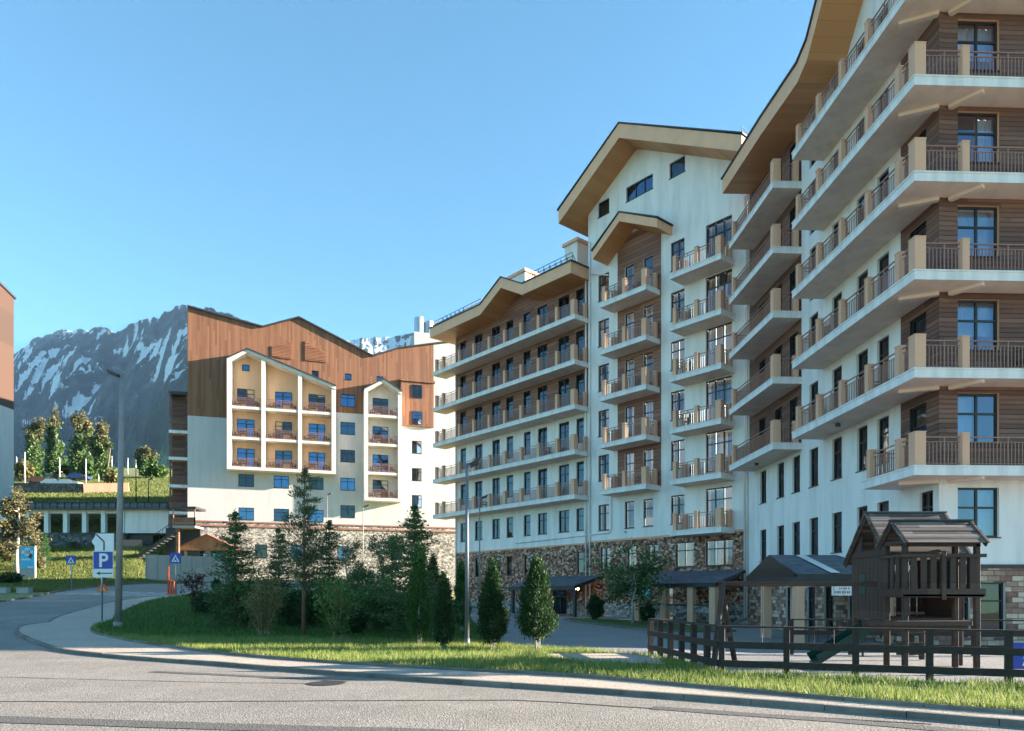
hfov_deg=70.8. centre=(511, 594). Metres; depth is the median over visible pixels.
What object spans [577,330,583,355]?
window
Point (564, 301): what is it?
balcony door
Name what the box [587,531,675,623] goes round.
deciduous tree
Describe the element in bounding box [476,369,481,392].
balcony door
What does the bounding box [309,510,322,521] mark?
window
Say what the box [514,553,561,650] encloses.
thuja shrub
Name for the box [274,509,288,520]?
window
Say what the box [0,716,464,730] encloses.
road patch
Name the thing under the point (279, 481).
window
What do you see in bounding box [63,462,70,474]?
bush
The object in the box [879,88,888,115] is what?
window
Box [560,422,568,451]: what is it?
balcony door
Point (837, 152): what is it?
window
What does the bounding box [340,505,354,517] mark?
window
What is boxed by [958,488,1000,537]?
window
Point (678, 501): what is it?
window
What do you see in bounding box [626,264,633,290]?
balcony door
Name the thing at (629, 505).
window
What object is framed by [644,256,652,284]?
balcony door
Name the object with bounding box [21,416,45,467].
hillside tree
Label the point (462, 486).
window
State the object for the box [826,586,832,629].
balcony door
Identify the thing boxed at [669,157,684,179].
window
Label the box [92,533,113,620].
parking sign
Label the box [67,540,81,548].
bush
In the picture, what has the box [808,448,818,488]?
window
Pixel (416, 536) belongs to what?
fir tree
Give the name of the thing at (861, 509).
window
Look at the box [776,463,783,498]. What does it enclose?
window
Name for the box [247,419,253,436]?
window
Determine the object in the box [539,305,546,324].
balcony door
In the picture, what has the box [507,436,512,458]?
window
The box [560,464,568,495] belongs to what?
balcony door
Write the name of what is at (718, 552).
window
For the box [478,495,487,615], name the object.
street lamp
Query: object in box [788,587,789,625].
balcony door
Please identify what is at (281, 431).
window
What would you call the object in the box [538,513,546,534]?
window
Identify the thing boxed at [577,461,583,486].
window
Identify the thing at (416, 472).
window
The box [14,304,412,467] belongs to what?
mountain
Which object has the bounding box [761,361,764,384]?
balcony door
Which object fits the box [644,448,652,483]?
balcony door
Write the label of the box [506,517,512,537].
window
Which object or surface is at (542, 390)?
balcony door
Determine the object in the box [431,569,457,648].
thuja shrub
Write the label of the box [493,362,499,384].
balcony door
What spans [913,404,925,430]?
balcony door
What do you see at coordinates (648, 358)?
balcony door
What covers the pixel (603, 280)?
window
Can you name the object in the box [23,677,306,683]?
road crack
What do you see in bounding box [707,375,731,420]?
balcony door
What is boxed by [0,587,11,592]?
planter block
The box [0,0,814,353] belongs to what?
sky
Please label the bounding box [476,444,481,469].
balcony door
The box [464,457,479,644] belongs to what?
street lamp
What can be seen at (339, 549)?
window
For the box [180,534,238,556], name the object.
kiosk
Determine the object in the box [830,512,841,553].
window
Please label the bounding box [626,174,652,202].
window
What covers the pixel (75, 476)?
parked car
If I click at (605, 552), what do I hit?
window
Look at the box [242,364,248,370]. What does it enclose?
window
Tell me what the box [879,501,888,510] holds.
window
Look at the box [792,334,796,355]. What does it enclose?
balcony door
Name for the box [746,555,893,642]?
entrance pavilion
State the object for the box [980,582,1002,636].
door
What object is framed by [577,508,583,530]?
window
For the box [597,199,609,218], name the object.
window
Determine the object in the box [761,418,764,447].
balcony door
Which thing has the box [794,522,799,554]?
window
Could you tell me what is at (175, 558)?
crossing sign
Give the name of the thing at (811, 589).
balcony door
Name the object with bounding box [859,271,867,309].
balcony door
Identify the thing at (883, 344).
balcony door
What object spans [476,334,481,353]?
balcony door
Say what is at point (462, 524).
window
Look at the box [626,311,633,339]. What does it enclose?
balcony door
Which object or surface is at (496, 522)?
window
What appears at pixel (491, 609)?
thuja shrub
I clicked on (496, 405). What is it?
balcony door
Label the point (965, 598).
door
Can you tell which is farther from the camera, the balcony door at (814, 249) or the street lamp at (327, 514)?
the street lamp at (327, 514)
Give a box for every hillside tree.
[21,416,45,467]
[43,404,67,478]
[66,410,94,474]
[84,419,115,482]
[134,445,159,477]
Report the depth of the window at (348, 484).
88.38 m
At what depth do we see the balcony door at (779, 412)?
39.38 m
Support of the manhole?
on the road
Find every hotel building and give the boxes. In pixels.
[0,282,15,501]
[169,305,454,594]
[429,236,611,616]
[557,121,747,624]
[721,0,1023,644]
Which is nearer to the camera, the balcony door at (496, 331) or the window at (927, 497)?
the window at (927, 497)
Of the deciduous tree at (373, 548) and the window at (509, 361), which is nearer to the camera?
the deciduous tree at (373, 548)
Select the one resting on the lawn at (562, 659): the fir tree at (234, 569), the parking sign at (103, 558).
the fir tree at (234, 569)
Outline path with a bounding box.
[548,653,664,663]
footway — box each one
[19,622,1023,718]
[51,588,476,625]
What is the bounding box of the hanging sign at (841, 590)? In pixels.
[831,574,851,595]
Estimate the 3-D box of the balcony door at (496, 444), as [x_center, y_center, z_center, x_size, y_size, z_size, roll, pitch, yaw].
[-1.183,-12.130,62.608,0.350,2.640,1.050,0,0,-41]
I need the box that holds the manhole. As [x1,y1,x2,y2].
[307,681,344,684]
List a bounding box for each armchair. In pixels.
[688,413,693,424]
[1010,347,1023,366]
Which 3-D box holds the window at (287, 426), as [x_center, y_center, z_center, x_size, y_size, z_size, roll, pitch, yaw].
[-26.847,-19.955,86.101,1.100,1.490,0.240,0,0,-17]
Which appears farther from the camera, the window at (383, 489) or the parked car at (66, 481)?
the parked car at (66, 481)
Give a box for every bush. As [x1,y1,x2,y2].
[0,540,14,561]
[0,571,24,583]
[14,459,34,480]
[32,462,44,476]
[36,554,44,568]
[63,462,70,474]
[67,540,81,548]
[83,461,97,478]
[103,468,117,482]
[150,464,168,477]
[187,590,232,613]
[211,578,220,590]
[272,587,332,627]
[328,606,372,634]
[339,561,378,610]
[376,599,410,631]
[586,592,605,619]
[639,602,655,621]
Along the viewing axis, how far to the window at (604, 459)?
53.14 m
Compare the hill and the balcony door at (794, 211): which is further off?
the hill
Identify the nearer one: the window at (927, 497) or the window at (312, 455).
the window at (927, 497)
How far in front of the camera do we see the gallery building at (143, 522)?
87.00 m
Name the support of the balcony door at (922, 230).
in the hotel building at (889, 134)
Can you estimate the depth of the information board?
66.48 m
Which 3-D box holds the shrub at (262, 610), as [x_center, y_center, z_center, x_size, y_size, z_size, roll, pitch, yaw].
[-8.218,0.341,24.148,1.893,2.228,1.606,0,0,0]
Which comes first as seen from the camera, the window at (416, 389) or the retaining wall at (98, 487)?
the window at (416, 389)
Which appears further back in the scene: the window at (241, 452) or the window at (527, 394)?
the window at (241, 452)
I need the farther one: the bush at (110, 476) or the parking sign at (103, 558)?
the bush at (110, 476)
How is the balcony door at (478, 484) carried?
in the hotel building at (518, 370)
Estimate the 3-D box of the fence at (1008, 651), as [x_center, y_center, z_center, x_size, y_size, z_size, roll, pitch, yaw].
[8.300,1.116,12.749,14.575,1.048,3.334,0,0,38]
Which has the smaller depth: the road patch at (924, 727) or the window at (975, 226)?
the road patch at (924, 727)
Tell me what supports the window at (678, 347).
in the hotel building at (653, 211)
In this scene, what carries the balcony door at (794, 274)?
in the hotel building at (889, 134)
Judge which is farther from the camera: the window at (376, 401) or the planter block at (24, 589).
the window at (376, 401)
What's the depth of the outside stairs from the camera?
77.95 m
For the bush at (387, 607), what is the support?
on the lawn at (562, 659)
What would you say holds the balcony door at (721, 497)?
in the hotel building at (653, 211)
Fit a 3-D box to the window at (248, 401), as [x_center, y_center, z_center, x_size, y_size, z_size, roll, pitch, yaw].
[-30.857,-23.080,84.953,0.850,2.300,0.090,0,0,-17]
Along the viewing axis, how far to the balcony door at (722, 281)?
45.68 m
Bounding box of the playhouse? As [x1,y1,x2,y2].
[807,511,989,667]
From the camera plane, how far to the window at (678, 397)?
47.99 m
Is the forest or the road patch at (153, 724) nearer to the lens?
the road patch at (153, 724)
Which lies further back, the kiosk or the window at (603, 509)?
the kiosk
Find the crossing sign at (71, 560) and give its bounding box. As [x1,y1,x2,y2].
[66,555,75,588]
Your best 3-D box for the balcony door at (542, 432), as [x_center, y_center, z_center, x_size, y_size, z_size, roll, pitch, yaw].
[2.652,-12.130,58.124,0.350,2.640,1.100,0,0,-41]
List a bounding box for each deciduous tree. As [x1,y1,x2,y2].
[0,486,48,572]
[20,536,52,554]
[174,569,207,612]
[332,535,366,581]
[359,526,400,576]
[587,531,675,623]
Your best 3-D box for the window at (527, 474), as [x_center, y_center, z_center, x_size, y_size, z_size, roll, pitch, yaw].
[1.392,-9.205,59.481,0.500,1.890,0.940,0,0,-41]
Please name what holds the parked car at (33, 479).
on the ground at (130, 472)
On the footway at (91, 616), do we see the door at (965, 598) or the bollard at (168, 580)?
the bollard at (168, 580)
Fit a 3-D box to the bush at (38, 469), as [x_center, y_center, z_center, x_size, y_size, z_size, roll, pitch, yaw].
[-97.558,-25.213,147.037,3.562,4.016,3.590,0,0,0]
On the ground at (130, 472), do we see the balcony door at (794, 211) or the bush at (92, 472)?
the bush at (92, 472)
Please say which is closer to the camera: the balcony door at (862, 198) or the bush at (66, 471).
the balcony door at (862, 198)
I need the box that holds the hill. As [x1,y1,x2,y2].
[133,450,168,467]
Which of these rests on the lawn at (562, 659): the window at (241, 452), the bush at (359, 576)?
the bush at (359, 576)
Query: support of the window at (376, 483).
in the hotel building at (299, 363)
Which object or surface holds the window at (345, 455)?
in the hotel building at (299, 363)
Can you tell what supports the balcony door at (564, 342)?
in the hotel building at (518, 370)
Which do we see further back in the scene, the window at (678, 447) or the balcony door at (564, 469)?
the balcony door at (564, 469)
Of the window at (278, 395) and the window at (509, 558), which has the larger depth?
the window at (278, 395)
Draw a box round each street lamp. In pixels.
[21,451,25,482]
[82,458,86,483]
[107,369,124,626]
[135,467,139,501]
[327,493,330,565]
[363,504,368,580]
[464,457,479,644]
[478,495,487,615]
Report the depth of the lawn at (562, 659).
14.90 m
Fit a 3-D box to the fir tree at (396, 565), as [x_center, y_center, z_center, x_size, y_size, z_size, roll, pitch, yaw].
[-5.438,-0.670,33.096,2.716,4.106,2.874,0,0,43]
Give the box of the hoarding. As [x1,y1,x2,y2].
[145,554,233,581]
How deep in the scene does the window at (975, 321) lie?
25.86 m
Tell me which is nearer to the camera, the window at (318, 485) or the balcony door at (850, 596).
the balcony door at (850, 596)
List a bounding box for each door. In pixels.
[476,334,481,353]
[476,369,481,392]
[476,406,481,430]
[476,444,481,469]
[476,481,481,508]
[493,326,499,344]
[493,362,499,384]
[493,401,499,424]
[493,439,499,465]
[493,478,499,505]
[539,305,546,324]
[539,344,546,368]
[539,385,546,410]
[539,427,546,454]
[539,468,546,498]
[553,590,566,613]
[560,295,568,318]
[560,336,568,363]
[560,378,568,406]
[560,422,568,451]
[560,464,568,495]
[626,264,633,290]
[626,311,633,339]
[626,358,633,387]
[626,405,633,437]
[626,452,633,485]
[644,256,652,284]
[644,304,652,334]
[644,352,652,384]
[644,401,652,433]
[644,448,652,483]
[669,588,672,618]
[707,215,731,257]
[707,269,731,312]
[707,322,731,365]
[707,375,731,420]
[707,428,731,472]
[707,486,731,526]
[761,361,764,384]
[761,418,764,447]
[777,346,781,376]
[777,407,781,440]
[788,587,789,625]
[792,208,795,221]
[792,270,795,289]
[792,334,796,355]
[792,398,796,420]
[809,587,814,629]
[811,180,815,233]
[811,247,815,300]
[811,313,817,344]
[811,382,817,419]
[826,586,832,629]
[850,596,860,622]
[859,120,863,139]
[859,196,863,223]
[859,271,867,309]
[859,349,867,395]
[913,223,925,235]
[913,314,925,333]
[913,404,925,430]
[963,584,967,636]
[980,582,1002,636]
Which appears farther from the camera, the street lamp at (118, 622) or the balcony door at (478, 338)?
the balcony door at (478, 338)
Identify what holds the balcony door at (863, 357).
in the hotel building at (889, 134)
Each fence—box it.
[647,618,1023,683]
[789,619,1023,655]
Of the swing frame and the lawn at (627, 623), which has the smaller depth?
the swing frame
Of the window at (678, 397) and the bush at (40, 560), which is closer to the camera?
the window at (678, 397)
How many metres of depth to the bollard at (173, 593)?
44.74 m
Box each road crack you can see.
[0,700,929,723]
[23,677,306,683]
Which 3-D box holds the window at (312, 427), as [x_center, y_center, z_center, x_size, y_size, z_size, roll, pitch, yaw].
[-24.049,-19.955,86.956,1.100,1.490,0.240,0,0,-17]
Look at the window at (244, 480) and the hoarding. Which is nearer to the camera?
the hoarding
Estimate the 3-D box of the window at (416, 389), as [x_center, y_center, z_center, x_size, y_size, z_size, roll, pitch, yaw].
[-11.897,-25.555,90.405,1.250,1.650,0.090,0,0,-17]
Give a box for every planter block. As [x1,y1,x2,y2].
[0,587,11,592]
[15,587,33,592]
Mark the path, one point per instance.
(613, 656)
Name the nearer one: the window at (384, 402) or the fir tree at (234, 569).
the fir tree at (234, 569)
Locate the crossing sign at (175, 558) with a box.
[170,553,180,593]
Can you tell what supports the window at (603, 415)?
in the hotel building at (653, 211)
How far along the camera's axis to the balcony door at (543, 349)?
57.99 m
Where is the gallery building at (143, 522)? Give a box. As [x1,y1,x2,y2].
[0,502,168,546]
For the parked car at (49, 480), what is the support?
on the ground at (130, 472)
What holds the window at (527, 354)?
in the hotel building at (518, 370)
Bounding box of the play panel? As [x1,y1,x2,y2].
[1013,642,1023,668]
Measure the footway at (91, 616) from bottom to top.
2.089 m
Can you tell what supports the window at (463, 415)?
in the hotel building at (518, 370)
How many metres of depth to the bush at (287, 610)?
27.71 m
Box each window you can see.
[237,388,246,401]
[237,419,246,431]
[237,448,245,460]
[238,474,253,486]
[238,507,253,519]
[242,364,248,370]
[247,389,253,406]
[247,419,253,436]
[247,449,253,466]
[255,544,266,557]
[273,476,288,487]
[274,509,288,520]
[275,392,282,408]
[275,421,282,438]
[275,450,282,468]
[283,392,291,404]
[283,422,291,434]
[283,451,291,462]
[290,545,301,558]
[308,423,316,435]
[309,394,317,406]
[309,452,317,464]
[309,477,322,489]
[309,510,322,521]
[312,371,318,376]
[318,395,324,411]
[318,424,324,441]
[318,453,324,470]
[337,546,348,558]
[340,394,354,406]
[340,422,354,434]
[340,450,354,462]
[340,478,354,490]
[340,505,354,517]
[344,374,350,379]
[372,480,380,491]
[373,398,380,409]
[373,426,380,438]
[373,454,380,466]
[381,399,387,414]
[381,427,387,443]
[381,455,387,471]
[381,480,387,496]
[411,468,421,480]
[412,384,421,397]
[412,411,421,424]
[412,441,421,453]
[412,495,421,507]
[461,341,465,358]
[461,376,465,395]
[461,412,465,431]
[461,448,465,467]
[461,484,464,501]
[461,523,464,541]
[474,521,481,540]
[476,558,478,576]
[493,519,499,538]
[495,557,499,572]
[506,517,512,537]
[507,320,512,340]
[507,357,512,380]
[507,396,512,419]
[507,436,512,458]
[507,475,512,497]
[507,556,511,575]
[523,555,529,575]
[524,351,530,374]
[524,391,530,414]
[525,313,530,333]
[525,432,530,454]
[525,472,529,494]
[525,515,530,535]
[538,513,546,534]
[559,510,568,532]
[576,551,583,573]
[577,288,583,311]
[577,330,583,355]
[577,374,583,398]
[577,418,583,442]
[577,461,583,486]
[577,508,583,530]
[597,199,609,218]
[597,273,608,302]
[597,318,608,347]
[597,409,608,437]
[598,454,608,481]
[599,363,608,391]
[599,504,608,530]
[599,547,609,570]
[624,501,633,528]
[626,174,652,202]
[628,545,635,567]
[644,499,652,526]
[648,544,658,566]
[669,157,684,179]
[670,289,684,321]
[670,339,684,371]
[670,439,684,470]
[670,494,684,524]
[671,238,684,271]
[671,389,684,420]
[674,541,693,567]
[704,539,732,566]
[759,471,766,504]
[760,530,765,561]
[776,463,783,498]
[779,525,783,554]
[791,456,799,493]
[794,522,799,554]
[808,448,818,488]
[811,517,818,554]
[830,437,841,480]
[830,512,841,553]
[834,152,837,170]
[834,223,837,246]
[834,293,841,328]
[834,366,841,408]
[855,426,866,472]
[859,506,866,522]
[876,416,888,465]
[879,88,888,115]
[879,170,888,203]
[879,253,888,294]
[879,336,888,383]
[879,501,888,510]
[922,491,932,510]
[956,21,999,71]
[956,113,999,163]
[956,207,999,257]
[956,300,999,351]
[956,393,999,444]
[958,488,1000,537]
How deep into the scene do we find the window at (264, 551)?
85.47 m
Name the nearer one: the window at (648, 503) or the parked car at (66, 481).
the window at (648, 503)
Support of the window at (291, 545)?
in the hotel building at (299, 363)
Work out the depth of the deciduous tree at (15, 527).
68.71 m
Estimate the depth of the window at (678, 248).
47.97 m
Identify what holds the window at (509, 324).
in the hotel building at (518, 370)
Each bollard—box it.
[167,566,169,594]
[169,580,171,594]
[172,580,175,594]
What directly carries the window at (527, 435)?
in the hotel building at (518, 370)
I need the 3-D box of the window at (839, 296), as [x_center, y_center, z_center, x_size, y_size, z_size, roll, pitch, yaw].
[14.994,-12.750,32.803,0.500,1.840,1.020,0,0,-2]
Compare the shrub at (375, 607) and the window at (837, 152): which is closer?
the shrub at (375, 607)
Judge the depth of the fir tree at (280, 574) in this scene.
29.49 m
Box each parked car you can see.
[27,476,45,482]
[40,479,58,482]
[42,470,58,476]
[55,479,83,483]
[66,473,91,480]
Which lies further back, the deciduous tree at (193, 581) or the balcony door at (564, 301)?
the balcony door at (564, 301)
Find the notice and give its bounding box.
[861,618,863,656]
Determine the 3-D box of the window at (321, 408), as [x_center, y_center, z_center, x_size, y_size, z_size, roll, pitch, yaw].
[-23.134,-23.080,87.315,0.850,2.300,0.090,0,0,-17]
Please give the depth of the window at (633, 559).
51.04 m
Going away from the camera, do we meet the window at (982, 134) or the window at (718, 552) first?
the window at (982, 134)
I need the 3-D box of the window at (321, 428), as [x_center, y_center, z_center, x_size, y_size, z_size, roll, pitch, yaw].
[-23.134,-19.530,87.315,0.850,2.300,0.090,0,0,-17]
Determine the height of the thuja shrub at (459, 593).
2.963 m
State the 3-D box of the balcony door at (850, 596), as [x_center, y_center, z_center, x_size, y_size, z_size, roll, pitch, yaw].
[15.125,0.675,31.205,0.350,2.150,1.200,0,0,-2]
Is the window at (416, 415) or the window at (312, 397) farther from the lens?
the window at (416, 415)
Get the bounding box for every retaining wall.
[14,483,83,492]
[83,483,128,492]
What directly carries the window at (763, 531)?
in the hotel building at (889, 134)
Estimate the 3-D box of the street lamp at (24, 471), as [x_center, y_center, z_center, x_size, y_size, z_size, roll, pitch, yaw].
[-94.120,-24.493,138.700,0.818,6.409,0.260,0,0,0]
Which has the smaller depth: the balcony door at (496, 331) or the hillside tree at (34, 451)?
the balcony door at (496, 331)
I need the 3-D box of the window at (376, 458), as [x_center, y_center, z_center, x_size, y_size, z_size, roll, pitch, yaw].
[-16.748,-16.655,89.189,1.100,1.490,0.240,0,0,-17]
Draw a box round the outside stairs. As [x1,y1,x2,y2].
[135,507,205,558]
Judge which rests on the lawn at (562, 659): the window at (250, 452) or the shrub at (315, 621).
the shrub at (315, 621)
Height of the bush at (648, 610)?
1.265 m
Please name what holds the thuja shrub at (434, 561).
on the lawn at (562, 659)
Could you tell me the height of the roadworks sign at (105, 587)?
1.025 m
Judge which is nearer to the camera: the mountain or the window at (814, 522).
the window at (814, 522)
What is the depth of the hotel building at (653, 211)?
48.35 m
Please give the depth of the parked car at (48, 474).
155.66 m
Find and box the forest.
[114,443,168,467]
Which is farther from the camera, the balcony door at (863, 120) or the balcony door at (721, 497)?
the balcony door at (721, 497)
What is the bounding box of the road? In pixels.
[0,582,1023,730]
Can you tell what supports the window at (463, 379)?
in the hotel building at (518, 370)
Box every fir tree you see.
[189,508,275,627]
[258,528,300,622]
[309,520,364,616]
[363,502,470,637]
[363,537,408,619]
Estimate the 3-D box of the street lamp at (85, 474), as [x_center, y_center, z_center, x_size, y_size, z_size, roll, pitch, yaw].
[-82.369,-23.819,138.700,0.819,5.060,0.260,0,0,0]
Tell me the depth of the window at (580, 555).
54.91 m
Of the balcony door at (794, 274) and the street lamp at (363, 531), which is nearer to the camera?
the balcony door at (794, 274)
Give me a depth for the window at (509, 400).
61.19 m
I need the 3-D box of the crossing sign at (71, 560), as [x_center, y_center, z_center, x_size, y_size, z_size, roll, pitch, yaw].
[-31.018,-1.585,50.678,0.676,2.393,0.119,0,0,0]
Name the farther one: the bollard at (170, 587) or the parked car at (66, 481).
the parked car at (66, 481)
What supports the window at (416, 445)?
in the hotel building at (299, 363)
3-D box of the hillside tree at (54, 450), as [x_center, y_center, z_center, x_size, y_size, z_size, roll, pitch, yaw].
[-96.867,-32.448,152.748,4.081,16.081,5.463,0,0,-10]
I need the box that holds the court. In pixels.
[470,608,1023,682]
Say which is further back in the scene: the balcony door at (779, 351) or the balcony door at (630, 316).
the balcony door at (630, 316)
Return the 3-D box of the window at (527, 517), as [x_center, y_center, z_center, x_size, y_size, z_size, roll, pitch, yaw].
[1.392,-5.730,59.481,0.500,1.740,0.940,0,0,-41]
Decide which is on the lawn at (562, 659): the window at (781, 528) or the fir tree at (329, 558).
the fir tree at (329, 558)
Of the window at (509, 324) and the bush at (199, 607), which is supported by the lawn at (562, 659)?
the bush at (199, 607)
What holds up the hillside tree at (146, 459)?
on the ground at (130, 472)
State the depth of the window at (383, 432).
89.55 m
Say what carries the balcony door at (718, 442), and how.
in the hotel building at (653, 211)
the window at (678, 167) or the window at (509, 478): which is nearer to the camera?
the window at (678, 167)
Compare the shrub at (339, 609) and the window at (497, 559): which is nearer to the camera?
the shrub at (339, 609)
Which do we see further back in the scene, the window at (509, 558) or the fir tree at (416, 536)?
the window at (509, 558)
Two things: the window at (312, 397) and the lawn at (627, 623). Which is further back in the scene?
the window at (312, 397)
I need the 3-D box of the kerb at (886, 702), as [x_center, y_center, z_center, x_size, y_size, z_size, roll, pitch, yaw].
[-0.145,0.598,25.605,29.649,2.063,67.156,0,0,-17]
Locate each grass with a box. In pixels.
[0,545,181,591]
[14,476,168,526]
[91,588,481,640]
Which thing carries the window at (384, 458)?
in the hotel building at (299, 363)
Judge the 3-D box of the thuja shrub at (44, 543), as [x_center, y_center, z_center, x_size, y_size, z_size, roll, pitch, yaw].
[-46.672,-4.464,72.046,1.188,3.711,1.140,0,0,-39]
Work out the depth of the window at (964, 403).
25.62 m
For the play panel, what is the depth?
14.18 m
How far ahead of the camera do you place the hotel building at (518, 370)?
59.03 m
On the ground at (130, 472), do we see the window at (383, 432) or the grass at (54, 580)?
the grass at (54, 580)
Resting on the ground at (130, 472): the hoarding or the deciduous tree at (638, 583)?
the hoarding
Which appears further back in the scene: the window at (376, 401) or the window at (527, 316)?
the window at (376, 401)
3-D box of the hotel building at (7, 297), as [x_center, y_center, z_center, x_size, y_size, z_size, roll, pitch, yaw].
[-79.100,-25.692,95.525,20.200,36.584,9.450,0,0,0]
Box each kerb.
[0,580,453,601]
[15,590,1023,727]
[90,589,1023,720]
[564,618,725,631]
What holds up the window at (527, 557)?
in the hotel building at (518, 370)
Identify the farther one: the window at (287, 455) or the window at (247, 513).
the window at (287, 455)
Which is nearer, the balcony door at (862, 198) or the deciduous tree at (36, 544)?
the balcony door at (862, 198)
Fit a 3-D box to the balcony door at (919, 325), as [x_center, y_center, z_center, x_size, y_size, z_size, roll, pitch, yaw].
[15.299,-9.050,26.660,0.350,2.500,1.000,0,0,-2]
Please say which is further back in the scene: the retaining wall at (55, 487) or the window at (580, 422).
the retaining wall at (55, 487)
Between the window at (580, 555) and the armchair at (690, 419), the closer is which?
the armchair at (690, 419)
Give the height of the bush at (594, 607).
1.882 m
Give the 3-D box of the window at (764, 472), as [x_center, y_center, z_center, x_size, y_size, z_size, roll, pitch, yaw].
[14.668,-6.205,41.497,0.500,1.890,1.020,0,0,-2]
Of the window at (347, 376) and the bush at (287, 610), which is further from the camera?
the window at (347, 376)
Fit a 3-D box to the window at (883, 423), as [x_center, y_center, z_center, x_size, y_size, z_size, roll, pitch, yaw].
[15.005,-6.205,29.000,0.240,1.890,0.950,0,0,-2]
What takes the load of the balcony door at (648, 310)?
in the hotel building at (653, 211)
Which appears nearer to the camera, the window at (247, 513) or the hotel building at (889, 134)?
the hotel building at (889, 134)
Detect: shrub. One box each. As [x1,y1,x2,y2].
[39,532,51,567]
[217,574,278,628]
[231,573,289,634]
[289,579,331,627]
[309,570,366,639]
[348,571,398,631]
[400,541,433,644]
[426,552,440,635]
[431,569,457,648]
[452,559,472,629]
[471,556,510,647]
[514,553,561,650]
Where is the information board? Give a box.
[19,546,35,578]
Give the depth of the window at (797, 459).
37.24 m
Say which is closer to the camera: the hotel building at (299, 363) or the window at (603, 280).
the window at (603, 280)
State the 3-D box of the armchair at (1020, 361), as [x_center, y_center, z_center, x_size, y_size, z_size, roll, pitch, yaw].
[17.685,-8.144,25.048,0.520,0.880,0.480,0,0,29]
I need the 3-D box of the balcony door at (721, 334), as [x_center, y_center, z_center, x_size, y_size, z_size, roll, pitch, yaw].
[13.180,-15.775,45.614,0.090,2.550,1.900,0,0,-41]
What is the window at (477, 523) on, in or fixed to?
in the hotel building at (518, 370)
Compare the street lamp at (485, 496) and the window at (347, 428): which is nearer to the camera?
the street lamp at (485, 496)
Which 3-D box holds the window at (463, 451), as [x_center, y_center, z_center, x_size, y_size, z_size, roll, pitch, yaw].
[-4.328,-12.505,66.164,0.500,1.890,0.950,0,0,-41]
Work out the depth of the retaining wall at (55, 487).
117.96 m
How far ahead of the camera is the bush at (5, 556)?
75.16 m
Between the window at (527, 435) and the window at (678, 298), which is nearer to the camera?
the window at (678, 298)
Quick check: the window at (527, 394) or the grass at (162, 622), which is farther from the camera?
the window at (527, 394)
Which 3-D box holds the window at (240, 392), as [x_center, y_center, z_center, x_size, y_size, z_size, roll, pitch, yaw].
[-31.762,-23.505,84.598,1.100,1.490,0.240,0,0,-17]
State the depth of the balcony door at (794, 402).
37.65 m
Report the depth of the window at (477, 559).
64.66 m
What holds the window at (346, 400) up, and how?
in the hotel building at (299, 363)
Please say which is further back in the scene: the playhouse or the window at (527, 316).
the window at (527, 316)
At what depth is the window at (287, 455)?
86.16 m
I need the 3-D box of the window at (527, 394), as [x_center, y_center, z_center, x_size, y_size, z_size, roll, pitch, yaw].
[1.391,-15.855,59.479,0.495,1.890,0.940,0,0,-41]
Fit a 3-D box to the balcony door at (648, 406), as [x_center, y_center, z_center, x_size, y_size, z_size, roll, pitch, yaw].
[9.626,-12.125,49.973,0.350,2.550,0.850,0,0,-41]
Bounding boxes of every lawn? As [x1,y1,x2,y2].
[98,590,1023,713]
[567,618,735,631]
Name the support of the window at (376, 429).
in the hotel building at (299, 363)
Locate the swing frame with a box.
[710,580,876,669]
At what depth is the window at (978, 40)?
25.85 m
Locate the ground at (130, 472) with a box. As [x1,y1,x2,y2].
[0,468,999,724]
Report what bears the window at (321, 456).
in the hotel building at (299, 363)
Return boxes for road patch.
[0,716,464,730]
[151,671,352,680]
[651,706,977,730]
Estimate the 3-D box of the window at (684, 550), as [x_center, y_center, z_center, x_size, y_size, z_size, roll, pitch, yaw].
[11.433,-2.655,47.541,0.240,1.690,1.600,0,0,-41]
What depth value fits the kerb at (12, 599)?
52.60 m
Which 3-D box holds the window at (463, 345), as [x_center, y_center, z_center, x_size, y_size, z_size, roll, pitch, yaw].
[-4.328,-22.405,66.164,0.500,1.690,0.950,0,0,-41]
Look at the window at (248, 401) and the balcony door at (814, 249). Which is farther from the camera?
the window at (248, 401)
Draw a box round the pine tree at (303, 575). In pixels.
[263,467,338,634]
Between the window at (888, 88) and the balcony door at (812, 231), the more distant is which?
the balcony door at (812, 231)
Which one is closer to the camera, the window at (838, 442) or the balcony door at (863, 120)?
the balcony door at (863, 120)
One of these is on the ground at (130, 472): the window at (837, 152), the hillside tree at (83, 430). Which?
the hillside tree at (83, 430)
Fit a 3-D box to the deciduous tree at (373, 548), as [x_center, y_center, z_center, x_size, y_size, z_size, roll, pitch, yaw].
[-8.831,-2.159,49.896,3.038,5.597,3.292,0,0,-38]
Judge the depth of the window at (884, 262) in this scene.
29.22 m
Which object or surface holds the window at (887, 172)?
in the hotel building at (889, 134)
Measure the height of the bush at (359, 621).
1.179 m
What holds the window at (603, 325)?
in the hotel building at (653, 211)
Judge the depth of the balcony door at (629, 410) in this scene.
51.18 m
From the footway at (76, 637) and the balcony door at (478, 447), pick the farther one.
the balcony door at (478, 447)
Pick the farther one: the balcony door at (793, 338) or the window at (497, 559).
the window at (497, 559)
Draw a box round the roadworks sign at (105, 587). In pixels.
[97,577,108,591]
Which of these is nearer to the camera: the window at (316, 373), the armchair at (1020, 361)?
the armchair at (1020, 361)
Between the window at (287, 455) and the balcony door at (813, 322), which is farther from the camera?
the window at (287, 455)

